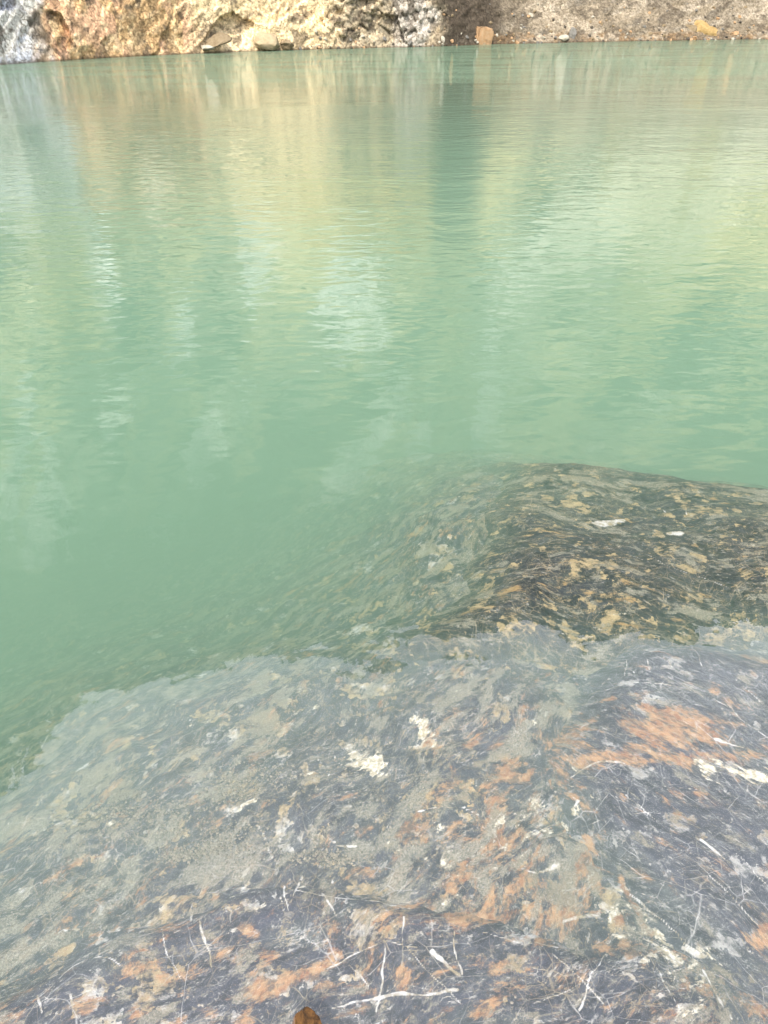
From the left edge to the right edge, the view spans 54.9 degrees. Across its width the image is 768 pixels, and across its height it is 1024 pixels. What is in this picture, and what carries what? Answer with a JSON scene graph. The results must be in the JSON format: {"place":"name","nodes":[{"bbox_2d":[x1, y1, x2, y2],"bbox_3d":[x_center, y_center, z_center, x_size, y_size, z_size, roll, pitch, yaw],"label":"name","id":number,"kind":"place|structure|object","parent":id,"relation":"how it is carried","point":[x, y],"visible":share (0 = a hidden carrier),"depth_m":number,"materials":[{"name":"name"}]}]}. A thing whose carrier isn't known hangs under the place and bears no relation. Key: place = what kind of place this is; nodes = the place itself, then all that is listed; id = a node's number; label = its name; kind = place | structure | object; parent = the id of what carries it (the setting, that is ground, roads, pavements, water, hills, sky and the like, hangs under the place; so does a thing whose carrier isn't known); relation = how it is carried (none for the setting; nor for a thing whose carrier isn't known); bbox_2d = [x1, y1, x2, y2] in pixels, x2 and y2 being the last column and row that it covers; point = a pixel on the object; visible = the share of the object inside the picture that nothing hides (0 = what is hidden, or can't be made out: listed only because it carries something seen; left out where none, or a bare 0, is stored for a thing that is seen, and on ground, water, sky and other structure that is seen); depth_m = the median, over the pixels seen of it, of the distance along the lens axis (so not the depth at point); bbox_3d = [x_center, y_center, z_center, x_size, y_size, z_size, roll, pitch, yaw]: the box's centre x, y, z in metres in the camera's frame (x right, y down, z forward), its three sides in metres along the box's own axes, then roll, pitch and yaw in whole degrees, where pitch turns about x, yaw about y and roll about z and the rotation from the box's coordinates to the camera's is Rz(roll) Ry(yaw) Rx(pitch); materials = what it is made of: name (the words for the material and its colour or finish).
{"place":"outdoors","nodes":[
{"label":"outdoors","id":0,"kind":"place"},
{"bbox_2d":[0,75,767,548],"bbox_3d":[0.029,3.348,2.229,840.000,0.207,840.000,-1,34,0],"label":"lake bed","id":1,"kind":"object","parent":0,"point":[178,355],"visible":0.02,"depth_m":11.94,"materials":[{"name":"green liquid"}]},
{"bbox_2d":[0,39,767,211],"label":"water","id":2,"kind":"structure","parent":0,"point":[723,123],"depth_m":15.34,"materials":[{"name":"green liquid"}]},
{"bbox_2d":[0,449,767,1023],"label":"rock shelf","id":3,"kind":"object","parent":2,"relation":"in","point":[172,659],"visible":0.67,"depth_m":2.14,"materials":[{"name":"grey stone"}]},
{"bbox_2d":[45,734,390,876],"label":"gravel","id":4,"kind":"structure","parent":3,"relation":"on","point":[202,851],"depth_m":1.84,"materials":[{"name":"grey gravel"}]},
{"bbox_2d":[0,886,720,1023],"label":"rock ledge","id":5,"kind":"object","parent":3,"relation":"on","point":[276,955],"visible":0.87,"depth_m":1.49,"materials":[{"name":"stone"}]},
{"bbox_2d":[292,1006,321,1023],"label":"stone","id":6,"kind":"object","parent":5,"relation":"on","point":[307,1015],"visible":1,"depth_m":1.37,"materials":[{"name":"brown stone"}]},
{"bbox_2d":[384,462,767,676],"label":"rock slab","id":7,"kind":"object","parent":3,"relation":"on","point":[571,569],"visible":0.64,"depth_m":2.57,"materials":[{"name":"grey stone"}]},
{"bbox_2d":[546,640,767,1022],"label":"rock slab","id":8,"kind":"object","parent":3,"relation":"on","point":[657,760],"visible":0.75,"depth_m":1.84,"materials":[{"name":"stone"}]},
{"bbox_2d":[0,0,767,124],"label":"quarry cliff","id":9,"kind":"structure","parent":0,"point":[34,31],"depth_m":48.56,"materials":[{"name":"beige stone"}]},
{"bbox_2d":[201,45,214,49],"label":"boulder","id":10,"kind":"object","parent":9,"relation":"on","point":[206,47],"visible":1,"depth_m":43.40,"materials":[{"name":"stone"}]},
{"bbox_2d":[203,32,232,51],"bbox_3d":[-9.953,-27.915,43.809,1.893,0.621,1.456,-28,54,-8],"label":"boulder","id":11,"kind":"object","parent":9,"relation":"on","point":[218,39],"visible":0.88,"depth_m":43.50,"materials":[{"name":"brown stone"}]},
{"bbox_2d":[252,32,279,49],"bbox_3d":[-7.335,-29.437,46.166,1.774,0.878,1.711,-2,38,-19],"label":"boulder","id":12,"kind":"object","parent":9,"relation":"on","point":[264,40],"visible":0.99,"depth_m":45.65,"materials":[{"name":"beige stone"}]},
{"bbox_2d":[280,39,293,50],"bbox_3d":[-6.187,-29.604,46.847,0.932,0.610,0.942,-1,34,0],"label":"boulder","id":13,"kind":"object","parent":9,"relation":"on","point":[287,44],"visible":0.99,"depth_m":46.64,"materials":[{"name":"brown stone"}]},
{"bbox_2d":[476,26,493,46],"bbox_3d":[7.252,-35.044,54.622,1.341,1.455,1.073,-10,40,-28],"label":"boulder","id":14,"kind":"object","parent":9,"relation":"on","point":[485,34],"visible":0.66,"depth_m":54.15,"materials":[{"name":"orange stone"}]},
{"bbox_2d":[558,34,568,41],"bbox_3d":[13.981,-36.876,57.516,0.921,0.499,0.804,-26,41,-33],"label":"boulder","id":15,"kind":"object","parent":9,"relation":"on","point":[564,37],"visible":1,"depth_m":57.27,"materials":[{"name":"stone"}]},
{"bbox_2d":[568,27,576,38],"bbox_3d":[14.732,-37.385,57.818,0.586,0.948,0.722,20,39,28],"label":"boulder","id":16,"kind":"object","parent":9,"relation":"on","point":[572,33],"visible":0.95,"depth_m":57.63,"materials":[{"name":"grey stone"}]},
{"bbox_2d":[686,24,696,31],"bbox_3d":[25.078,-39.524,61.237,1.766,1.542,1.508,-1,34,0],"label":"boulder","id":17,"kind":"object","parent":9,"relation":"on","point":[692,28],"visible":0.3,"depth_m":60.62,"materials":[{"name":"brown stone"}]},
{"bbox_2d":[694,20,717,35],"bbox_3d":[26.532,-39.992,61.613,2.591,2.035,2.150,-1,34,0],"label":"boulder","id":18,"kind":"object","parent":9,"relation":"on","point":[704,27],"visible":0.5,"depth_m":60.71,"materials":[{"name":"yellow stone"}]}
]}

